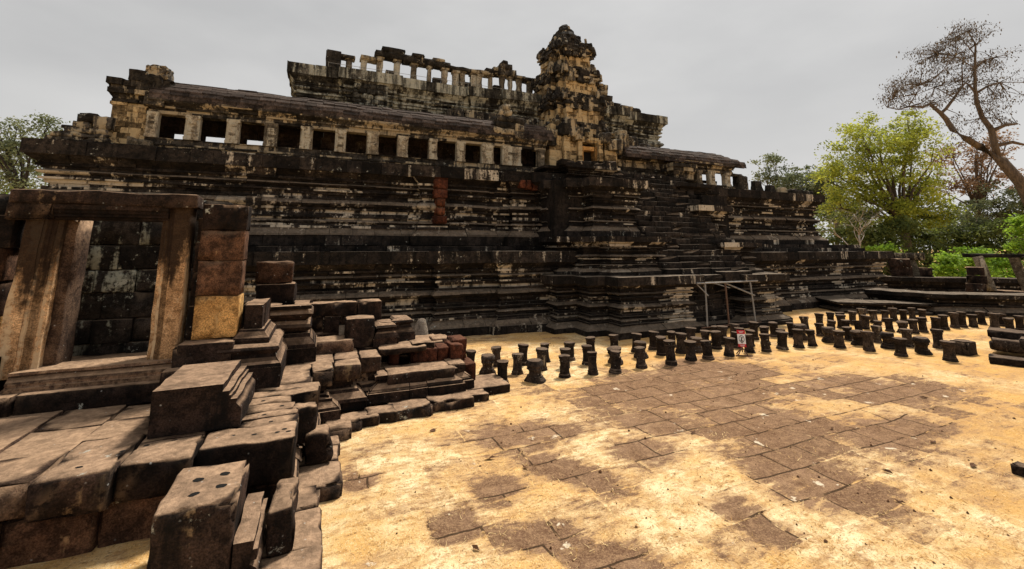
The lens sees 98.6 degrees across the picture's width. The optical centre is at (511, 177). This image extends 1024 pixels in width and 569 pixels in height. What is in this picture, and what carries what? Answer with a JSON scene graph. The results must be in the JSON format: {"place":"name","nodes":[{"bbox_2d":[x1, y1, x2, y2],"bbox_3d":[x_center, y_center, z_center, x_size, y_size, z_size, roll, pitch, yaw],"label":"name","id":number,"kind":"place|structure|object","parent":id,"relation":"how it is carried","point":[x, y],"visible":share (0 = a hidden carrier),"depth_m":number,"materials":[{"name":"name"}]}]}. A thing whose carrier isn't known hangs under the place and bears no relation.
{"place":"outdoors","nodes":[
{"label":"outdoors","id":0,"kind":"place"},
{"bbox_2d":[0,215,25,380],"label":"block wall","id":1,"kind":"structure","parent":0,"point":[11,233],"depth_m":7.24,"materials":[{"name":"brown stone"}]},
{"bbox_2d":[0,0,1023,249],"label":"sky","id":2,"kind":"structure","parent":0,"point":[740,80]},
{"bbox_2d":[7,250,1023,568],"bbox_3d":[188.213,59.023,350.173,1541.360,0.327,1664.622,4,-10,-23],"label":"ground","id":3,"kind":"structure","parent":0,"point":[897,426],"depth_m":7.36,"materials":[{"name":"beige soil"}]},
{"bbox_2d":[0,160,41,193],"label":"broadleaf tree","id":4,"kind":"object","parent":3,"relation":"on","point":[18,172],"visible":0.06,"depth_m":61.52,"materials":[{"name":"green plant"}]},
{"bbox_2d":[0,113,70,193],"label":"broadleaf tree","id":5,"kind":"object","parent":3,"relation":"on","point":[7,161],"visible":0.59,"depth_m":38.32,"materials":[{"name":"green plant"}]},
{"bbox_2d":[146,462,248,568],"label":"dowelled block","id":6,"kind":"object","parent":3,"relation":"on","point":[197,518],"depth_m":4.44,"materials":[{"name":"brown stone"}]},
{"bbox_2d":[0,345,396,568],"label":"stone platform","id":7,"kind":"structure","parent":3,"relation":"on","point":[75,482],"depth_m":5.66,"materials":[{"name":"stone"}]},
{"bbox_2d":[0,188,216,417],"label":"stone doorway","id":8,"kind":"structure","parent":7,"relation":"on","point":[43,369],"depth_m":7.37,"materials":[{"name":"stone"}]},
{"bbox_2d":[0,193,233,354],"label":"block wall","id":9,"kind":"structure","parent":7,"relation":"on","point":[116,308],"depth_m":8.77,"materials":[{"name":"black stone"}]},
{"bbox_2d":[147,359,254,438],"bbox_3d":[-4.625,3.297,6.741,1.079,0.622,1.508,4,-10,-23],"label":"moulded block","id":10,"kind":"object","parent":7,"relation":"on","point":[201,397],"depth_m":6.15,"materials":[{"name":"brown stone"}]},
{"bbox_2d":[158,204,251,385],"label":"block pier","id":11,"kind":"structure","parent":7,"relation":"on","point":[219,290],"depth_m":8.14,"materials":[{"name":"brown stone"}]},
{"bbox_2d":[217,298,287,388],"bbox_3d":[-5.107,3.200,8.768,1.116,1.470,1.965,4,-10,-23],"label":"pilaster base","id":12,"kind":"object","parent":7,"relation":"on","point":[259,350],"visible":0.82,"depth_m":8.12,"materials":[{"name":"brown stone"}]},
{"bbox_2d":[267,476,296,556],"bbox_3d":[-2.756,4.032,5.296,0.312,0.582,0.760,4,-10,-23],"label":"carved fragment","id":13,"kind":"object","parent":7,"relation":"on","point":[281,511],"visible":1,"depth_m":5.00,"materials":[{"name":"brown stone"}]},
{"bbox_2d":[269,300,316,363],"bbox_3d":[-5.255,3.557,10.289,1.325,1.248,1.492,4,-10,-23],"label":"pilaster base","id":14,"kind":"object","parent":7,"relation":"on","point":[294,321],"visible":0.7,"depth_m":9.83,"materials":[{"name":"brown stone"}]},
{"bbox_2d":[241,299,380,335],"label":"wall","id":15,"kind":"structure","parent":7,"relation":"on","point":[328,313],"depth_m":11.72,"materials":[{"name":"brown stone"}]},
{"bbox_2d":[255,282,296,304],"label":"wall block","id":16,"kind":"structure","parent":15,"relation":"on","point":[284,293],"depth_m":10.52,"materials":[{"name":"brown stone"}]},
{"bbox_2d":[254,261,294,284],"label":"wall block","id":17,"kind":"structure","parent":16,"relation":"on","point":[275,272],"depth_m":10.66,"materials":[{"name":"red stone"}]},
{"bbox_2d":[316,336,353,353],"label":"step block","id":18,"kind":"structure","parent":7,"relation":"on","point":[326,344],"depth_m":10.69,"materials":[{"name":"stone"}]},
{"bbox_2d":[344,315,374,347],"bbox_3d":[-3.986,3.993,11.469,0.737,0.740,0.734,4,-10,-23],"label":"notched block","id":19,"kind":"object","parent":7,"relation":"on","point":[359,330],"depth_m":11.18,"materials":[{"name":"brown stone"}]},
{"bbox_2d":[232,491,268,568],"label":"carved fragment","id":20,"kind":"object","parent":3,"relation":"on","point":[250,541],"visible":0.91,"depth_m":4.72,"materials":[{"name":"brown stone"}]},
{"bbox_2d":[366,333,509,420],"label":"stone steps","id":21,"kind":"structure","parent":3,"relation":"on","point":[436,372],"depth_m":10.55,"materials":[{"name":"brown stone"}]},
{"bbox_2d":[373,319,398,346],"bbox_3d":[-3.410,4.119,11.755,0.633,0.574,1.018,4,-10,-23],"label":"moulded stone","id":22,"kind":"object","parent":21,"relation":"on","point":[384,332],"visible":0.87,"depth_m":11.37,"materials":[{"name":"brown stone"}]},
{"bbox_2d":[387,315,414,342],"bbox_3d":[-3.104,4.232,12.110,0.708,0.840,0.977,4,-10,-23],"label":"moulded stone","id":23,"kind":"object","parent":21,"relation":"on","point":[404,331],"visible":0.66,"depth_m":11.79,"materials":[{"name":"brown stone"}]},
{"bbox_2d":[413,318,427,335],"bbox_3d":[-2.843,4.649,13.615,0.531,0.566,0.540,4,-10,-23],"label":"standing stone","id":24,"kind":"object","parent":21,"relation":"on","point":[421,328],"visible":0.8,"depth_m":13.49,"materials":[{"name":"grey stone"}]},
{"bbox_2d":[19,24,894,340],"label":"stepped temple","id":25,"kind":"structure","parent":3,"relation":"on","point":[567,196],"depth_m":20.47,"materials":[{"name":"black stone"}]},
{"bbox_2d":[696,280,761,328],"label":"timber props","id":26,"kind":"object","parent":25,"relation":"on","point":[725,286],"visible":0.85,"depth_m":19.93,"materials":[{"name":"grey wood"}]},
{"bbox_2d":[479,353,495,373],"bbox_3d":[-0.716,5.462,12.790,0.477,0.639,0.485,-8,-11,41],"label":"stone colonnette","id":27,"kind":"object","parent":3,"relation":"on","point":[487,361],"visible":0.88,"depth_m":12.65,"materials":[{"name":"stone"}]},
{"bbox_2d":[491,346,500,366],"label":"stone colonnette","id":28,"kind":"object","parent":3,"relation":"on","point":[496,350],"visible":0.68,"depth_m":13.65,"materials":[{"name":"stone"}]},
{"bbox_2d":[497,359,508,383],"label":"stone colonnette","id":29,"kind":"object","parent":3,"relation":"on","point":[502,365],"visible":0.79,"depth_m":11.84,"materials":[{"name":"stone"}]},
{"bbox_2d":[511,353,523,374],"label":"stone colonnette","id":30,"kind":"object","parent":3,"relation":"on","point":[517,358],"visible":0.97,"depth_m":12.71,"materials":[{"name":"stone"}]},
{"bbox_2d":[518,344,528,365],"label":"stone colonnette","id":31,"kind":"object","parent":3,"relation":"on","point":[523,348],"visible":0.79,"depth_m":13.87,"materials":[{"name":"stone"}]},
{"bbox_2d":[524,358,545,383],"bbox_3d":[0.631,5.351,12.140,0.592,0.659,0.593,0,-10,-3],"label":"stone colonnette","id":32,"kind":"object","parent":3,"relation":"on","point":[534,368],"visible":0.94,"depth_m":11.98,"materials":[{"name":"stone"}]},
{"bbox_2d":[536,347,547,371],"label":"stone colonnette","id":33,"kind":"object","parent":3,"relation":"on","point":[541,352],"visible":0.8,"depth_m":13.18,"materials":[{"name":"stone"}]},
{"bbox_2d":[558,354,570,378],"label":"stone colonnette","id":34,"kind":"object","parent":3,"relation":"on","point":[564,360],"visible":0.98,"depth_m":12.49,"materials":[{"name":"stone"}]},
{"bbox_2d":[564,341,575,360],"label":"stone colonnette","id":35,"kind":"object","parent":3,"relation":"on","point":[569,344],"visible":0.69,"depth_m":14.39,"materials":[{"name":"stone"}]},
{"bbox_2d":[581,344,591,365],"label":"stone colonnette","id":36,"kind":"object","parent":3,"relation":"on","point":[586,348],"visible":0.71,"depth_m":13.80,"materials":[{"name":"stone"}]},
{"bbox_2d":[587,351,598,375],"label":"stone colonnette","id":37,"kind":"object","parent":3,"relation":"on","point":[592,363],"visible":0.99,"depth_m":12.77,"materials":[{"name":"stone"}]},
{"bbox_2d":[609,350,622,373],"bbox_3d":[3.082,5.491,13.063,0.414,0.690,0.384,12,-12,-33],"label":"stone colonnette","id":38,"kind":"object","parent":3,"relation":"on","point":[615,367],"visible":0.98,"depth_m":12.96,"materials":[{"name":"stone"}]},
{"bbox_2d":[634,346,646,368],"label":"stone colonnette","id":39,"kind":"object","parent":3,"relation":"on","point":[640,357],"visible":0.96,"depth_m":13.55,"materials":[{"name":"stone"}]},
{"bbox_2d":[648,331,659,349],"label":"stone colonnette","id":40,"kind":"object","parent":3,"relation":"on","point":[652,341],"visible":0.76,"depth_m":15.83,"materials":[{"name":"stone"}]},
{"bbox_2d":[655,336,665,355],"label":"stone colonnette","id":41,"kind":"object","parent":3,"relation":"on","point":[660,344],"visible":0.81,"depth_m":14.93,"materials":[{"name":"stone"}]},
{"bbox_2d":[663,339,677,365],"bbox_3d":[5.020,5.571,13.969,0.376,0.810,0.366,-6,-9,16],"label":"stone colonnette","id":42,"kind":"object","parent":3,"relation":"on","point":[670,360],"visible":0.98,"depth_m":13.86,"materials":[{"name":"stone"}]},
{"bbox_2d":[675,332,686,353],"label":"stone colonnette","id":43,"kind":"object","parent":3,"relation":"on","point":[680,343],"visible":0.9,"depth_m":15.26,"materials":[{"name":"stone"}]},
{"bbox_2d":[684,340,696,361],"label":"stone colonnette","id":44,"kind":"object","parent":3,"relation":"on","point":[690,345],"visible":0.99,"depth_m":14.36,"materials":[{"name":"stone"}]},
{"bbox_2d":[367,332,1016,568],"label":"earth crumbs","id":45,"kind":"object","parent":3,"relation":"on","point":[825,540],"visible":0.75,"depth_m":7.17,"materials":[{"name":"brown soil"}]},
{"bbox_2d":[690,336,702,352],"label":"stone colonnette","id":46,"kind":"object","parent":3,"relation":"on","point":[698,348],"visible":0.5,"depth_m":15.52,"materials":[{"name":"stone"}]},
{"bbox_2d":[700,340,714,360],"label":"stone colonnette","id":47,"kind":"object","parent":3,"relation":"on","point":[707,350],"visible":0.97,"depth_m":14.61,"materials":[{"name":"stone"}]},
{"bbox_2d":[709,330,722,349],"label":"stone colonnette","id":48,"kind":"object","parent":3,"relation":"on","point":[715,339],"visible":0.93,"depth_m":15.89,"materials":[{"name":"stone"}]},
{"bbox_2d":[717,325,727,344],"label":"stone colonnette","id":49,"kind":"object","parent":3,"relation":"on","point":[722,329],"visible":0.61,"depth_m":16.69,"materials":[{"name":"stone"}]},
{"bbox_2d":[723,336,734,356],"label":"stone colonnette","id":50,"kind":"object","parent":3,"relation":"on","point":[729,347],"visible":0.98,"depth_m":14.94,"materials":[{"name":"stone"}]},
{"bbox_2d":[736,330,752,356],"bbox_3d":[7.881,5.642,15.059,0.532,0.833,0.392,-3,-9,16],"label":"warning sign","id":51,"kind":"object","parent":3,"relation":"on","point":[741,338],"visible":1,"depth_m":15.05,"materials":[{"name":"white metal"}]},
{"bbox_2d":[744,333,755,353],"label":"stone colonnette","id":52,"kind":"object","parent":3,"relation":"on","point":[748,348],"visible":0.73,"depth_m":15.36,"materials":[{"name":"stone"}]},
{"bbox_2d":[759,333,771,352],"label":"stone colonnette","id":53,"kind":"object","parent":3,"relation":"on","point":[765,343],"visible":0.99,"depth_m":15.51,"materials":[{"name":"stone"}]},
{"bbox_2d":[747,150,795,190],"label":"broadleaf tree","id":54,"kind":"object","parent":3,"relation":"on","point":[772,158],"visible":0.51,"depth_m":86.03,"materials":[{"name":"green plant"}]},
{"bbox_2d":[776,330,788,349],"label":"stone colonnette","id":55,"kind":"object","parent":3,"relation":"on","point":[782,336],"visible":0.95,"depth_m":15.88,"materials":[{"name":"stone"}]},
{"bbox_2d":[792,328,804,348],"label":"stone colonnette","id":56,"kind":"object","parent":3,"relation":"on","point":[798,338],"visible":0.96,"depth_m":16.17,"materials":[{"name":"stone"}]},
{"bbox_2d":[769,162,844,213],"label":"broadleaf tree","id":57,"kind":"object","parent":3,"relation":"on","point":[792,177],"visible":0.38,"depth_m":80.31,"materials":[{"name":"green plant"}]},
{"bbox_2d":[805,329,817,346],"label":"stone colonnette","id":58,"kind":"object","parent":3,"relation":"on","point":[810,333],"visible":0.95,"depth_m":16.46,"materials":[{"name":"stone"}]},
{"bbox_2d":[821,326,834,342],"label":"stone colonnette","id":59,"kind":"object","parent":3,"relation":"on","point":[827,332],"visible":0.73,"depth_m":17.06,"materials":[{"name":"stone"}]},
{"bbox_2d":[801,166,871,244],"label":"broadleaf tree","id":60,"kind":"object","parent":3,"relation":"on","point":[817,185],"visible":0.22,"depth_m":75.69,"materials":[{"name":"green plant"}]},
{"bbox_2d":[832,330,846,348],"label":"stone colonnette","id":61,"kind":"object","parent":3,"relation":"on","point":[839,342],"visible":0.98,"depth_m":16.16,"materials":[{"name":"stone"}]},
{"bbox_2d":[841,326,852,340],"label":"stone colonnette","id":62,"kind":"object","parent":3,"relation":"on","point":[847,334],"visible":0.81,"depth_m":17.38,"materials":[{"name":"stone"}]},
{"bbox_2d":[813,200,883,245],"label":"evergreen tree","id":63,"kind":"object","parent":3,"relation":"on","point":[833,238],"visible":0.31,"depth_m":59.12,"materials":[{"name":"green plant"}]},
{"bbox_2d":[817,202,888,246],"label":"bare tree","id":64,"kind":"object","parent":3,"relation":"on","point":[859,240],"visible":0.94,"depth_m":43.70,"materials":[{"name":"plant"}]},
{"bbox_2d":[850,330,862,345],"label":"stone colonnette","id":65,"kind":"object","parent":3,"relation":"on","point":[856,335],"visible":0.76,"depth_m":16.43,"materials":[{"name":"stone"}]},
{"bbox_2d":[861,315,870,329],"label":"stone colonnette","id":66,"kind":"object","parent":3,"relation":"on","point":[866,322],"visible":0.91,"depth_m":19.75,"materials":[{"name":"stone"}]},
{"bbox_2d":[860,331,876,351],"bbox_3d":[12.703,5.854,15.698,0.409,0.752,0.384,-6,-13,35],"label":"stone colonnette","id":67,"kind":"object","parent":3,"relation":"on","point":[868,342],"visible":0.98,"depth_m":15.60,"materials":[{"name":"stone"}]},
{"bbox_2d":[815,296,937,315],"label":"terrace","id":68,"kind":"structure","parent":3,"relation":"on","point":[837,304],"depth_m":24.85,"materials":[{"name":"black stone"}]},
{"bbox_2d":[870,325,882,342],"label":"stone colonnette","id":69,"kind":"object","parent":3,"relation":"on","point":[876,329],"visible":0.85,"depth_m":16.99,"materials":[{"name":"stone"}]},
{"bbox_2d":[835,206,935,275],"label":"evergreen tree","id":70,"kind":"object","parent":3,"relation":"on","point":[887,231],"visible":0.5,"depth_m":50.84,"materials":[{"name":"green plant"}]},
{"bbox_2d":[865,241,907,272],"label":"leafy bush","id":71,"kind":"object","parent":3,"relation":"on","point":[888,247],"visible":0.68,"depth_m":45.36,"materials":[{"name":"green plant"}]},
{"bbox_2d":[879,332,894,349],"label":"stone colonnette","id":72,"kind":"object","parent":3,"relation":"on","point":[888,342],"visible":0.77,"depth_m":15.89,"materials":[{"name":"stone"}]},
{"bbox_2d":[883,318,894,331],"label":"stone colonnette","id":73,"kind":"object","parent":3,"relation":"on","point":[888,322],"visible":0.94,"depth_m":19.29,"materials":[{"name":"stone"}]},
{"bbox_2d":[804,108,975,252],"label":"broadleaf tree","id":74,"kind":"object","parent":3,"relation":"on","point":[901,203],"visible":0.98,"depth_m":54.72,"materials":[{"name":"green plant"}]},
{"bbox_2d":[892,337,908,356],"bbox_3d":[13.214,5.794,14.970,0.400,0.692,0.368,-6,-8,43],"label":"stone colonnette","id":75,"kind":"object","parent":3,"relation":"on","point":[900,343],"visible":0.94,"depth_m":14.87,"materials":[{"name":"stone"}]},
{"bbox_2d":[899,328,914,347],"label":"stone colonnette","id":76,"kind":"object","parent":3,"relation":"on","point":[906,333],"visible":0.78,"depth_m":16.33,"materials":[{"name":"stone"}]},
{"bbox_2d":[907,319,919,333],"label":"stone colonnette","id":77,"kind":"object","parent":3,"relation":"on","point":[913,325],"visible":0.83,"depth_m":18.78,"materials":[{"name":"stone"}]},
{"bbox_2d":[813,210,1023,253],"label":"forest","id":78,"kind":"object","parent":3,"relation":"on","point":[832,225],"visible":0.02,"depth_m":96.08,"materials":[{"name":"green plant"}]},
{"bbox_2d":[911,336,932,354],"bbox_3d":[14.284,5.878,15.343,0.594,0.652,0.550,4,-8,-43],"label":"stone colonnette","id":79,"kind":"object","parent":3,"relation":"on","point":[921,343],"visible":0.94,"depth_m":15.20,"materials":[{"name":"stone"}]},
{"bbox_2d":[916,317,928,332],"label":"stone colonnette","id":80,"kind":"object","parent":3,"relation":"on","point":[922,325],"visible":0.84,"depth_m":19.03,"materials":[{"name":"stone"}]},
{"bbox_2d":[891,204,973,276],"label":"evergreen tree","id":81,"kind":"object","parent":3,"relation":"on","point":[929,239],"visible":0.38,"depth_m":54.54,"materials":[{"name":"green plant"}]},
{"bbox_2d":[930,329,943,348],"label":"stone colonnette","id":82,"kind":"object","parent":3,"relation":"on","point":[937,335],"visible":0.81,"depth_m":16.13,"materials":[{"name":"stone"}]},
{"bbox_2d":[937,314,949,329],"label":"stone colonnette","id":83,"kind":"object","parent":3,"relation":"on","point":[944,325],"visible":0.81,"depth_m":19.78,"materials":[{"name":"stone"}]},
{"bbox_2d":[864,288,1023,316],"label":"long terrace","id":84,"kind":"structure","parent":3,"relation":"on","point":[1009,304],"depth_m":24.05,"materials":[{"name":"black stone"}]},
{"bbox_2d":[873,14,1023,205],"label":"tall tree","id":85,"kind":"object","parent":3,"relation":"on","point":[1012,173],"visible":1,"depth_m":41.46,"materials":[{"name":"brown plant"}]},
{"bbox_2d":[939,340,958,361],"bbox_3d":[14.245,5.683,14.350,0.394,0.712,0.402,6,-10,-40],"label":"stone colonnette","id":86,"kind":"object","parent":3,"relation":"on","point":[948,348],"visible":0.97,"depth_m":14.25,"materials":[{"name":"stone"}]},
{"bbox_2d":[881,276,1021,291],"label":"stone terrace","id":87,"kind":"structure","parent":3,"relation":"on","point":[945,284],"depth_m":31.28,"materials":[{"name":"black stone"}]},
{"bbox_2d":[888,253,933,276],"bbox_3d":[29.666,6.975,32.696,2.555,2.803,2.135,-8,-12,40],"label":"ruined jamb","id":88,"kind":"object","parent":87,"relation":"on","point":[902,265],"visible":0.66,"depth_m":32.51,"materials":[{"name":"stone"}]},
{"bbox_2d":[962,253,1023,292],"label":"free standing doorway","id":89,"kind":"structure","parent":87,"relation":"on","point":[979,278],"depth_m":26.25,"materials":[{"name":"stone"}]},
{"bbox_2d":[948,312,960,328],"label":"stone colonnette","id":90,"kind":"object","parent":3,"relation":"on","point":[954,320],"visible":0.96,"depth_m":20.18,"materials":[{"name":"stone"}]},
{"bbox_2d":[928,248,992,276],"bbox_3d":[37.691,7.784,37.177,4.386,3.842,3.941,0,-9,1],"label":"leafy bush","id":91,"kind":"object","parent":3,"relation":"on","point":[950,263],"visible":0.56,"depth_m":37.03,"materials":[{"name":"green plant"}]},
{"bbox_2d":[956,311,968,327],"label":"stone colonnette","id":92,"kind":"object","parent":3,"relation":"on","point":[962,320],"visible":0.73,"depth_m":20.30,"materials":[{"name":"stone"}]},
{"bbox_2d":[950,338,977,355],"bbox_3d":[15.672,5.917,15.263,0.680,0.562,0.473,4,-10,-23],"label":"broken stone","id":93,"kind":"object","parent":3,"relation":"on","point":[963,347],"visible":0.77,"depth_m":15.11,"materials":[{"name":"stone"}]},
{"bbox_2d":[925,223,1013,273],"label":"evergreen tree","id":94,"kind":"object","parent":3,"relation":"on","point":[961,241],"visible":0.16,"depth_m":56.02,"materials":[{"name":"green plant"}]},
{"bbox_2d":[919,179,1023,241],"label":"broadleaf tree","id":95,"kind":"object","parent":3,"relation":"on","point":[1007,206],"visible":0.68,"depth_m":57.12,"materials":[{"name":"green plant"}]},
{"bbox_2d":[966,314,978,327],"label":"stone colonnette","id":96,"kind":"object","parent":3,"relation":"on","point":[972,319],"visible":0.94,"depth_m":20.32,"materials":[{"name":"stone"}]},
{"bbox_2d":[922,128,1023,241],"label":"broadleaf tree","id":97,"kind":"object","parent":3,"relation":"on","point":[975,179],"visible":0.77,"depth_m":62.23,"materials":[{"name":"brown plant"}]},
{"bbox_2d":[950,246,1006,277],"bbox_3d":[41.224,8.002,39.023,3.072,3.980,3.813,4,-10,-23],"label":"leafy bush","id":98,"kind":"object","parent":3,"relation":"on","point":[981,250],"visible":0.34,"depth_m":38.91,"materials":[{"name":"green plant"}]},
{"bbox_2d":[975,311,987,324],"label":"stone colonnette","id":99,"kind":"object","parent":3,"relation":"on","point":[981,319],"visible":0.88,"depth_m":21.03,"materials":[{"name":"stone"}]},
{"bbox_2d":[953,218,1023,274],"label":"evergreen tree","id":100,"kind":"object","parent":3,"relation":"on","point":[981,233],"visible":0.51,"depth_m":53.75,"materials":[{"name":"green plant"}]},
{"bbox_2d":[987,313,1000,327],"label":"stone colonnette","id":101,"kind":"object","parent":3,"relation":"on","point":[994,319],"visible":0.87,"depth_m":19.79,"materials":[{"name":"stone"}]},
{"bbox_2d":[986,251,1023,277],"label":"leafy bush","id":102,"kind":"object","parent":3,"relation":"on","point":[1000,263],"visible":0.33,"depth_m":39.94,"materials":[{"name":"green plant"}]},
{"bbox_2d":[987,327,1023,367],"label":"block pile","id":103,"kind":"object","parent":3,"relation":"on","point":[1009,340],"visible":0.98,"depth_m":14.86,"materials":[{"name":"stone"}]},
{"bbox_2d":[999,213,1023,253],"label":"leafy bush","id":104,"kind":"object","parent":3,"relation":"on","point":[1017,223],"visible":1,"depth_m":38.67,"materials":[{"name":"green plant"}]},
{"bbox_2d":[1009,462,1023,476],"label":"stone block","id":105,"kind":"object","parent":3,"relation":"on","point":[1016,468],"visible":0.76,"depth_m":7.13,"materials":[{"name":"stone"}]},
{"bbox_2d":[1013,315,1023,329],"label":"stone colonnette","id":106,"kind":"object","parent":3,"relation":"on","point":[1019,321],"visible":0.88,"depth_m":19.54,"materials":[{"name":"stone"}]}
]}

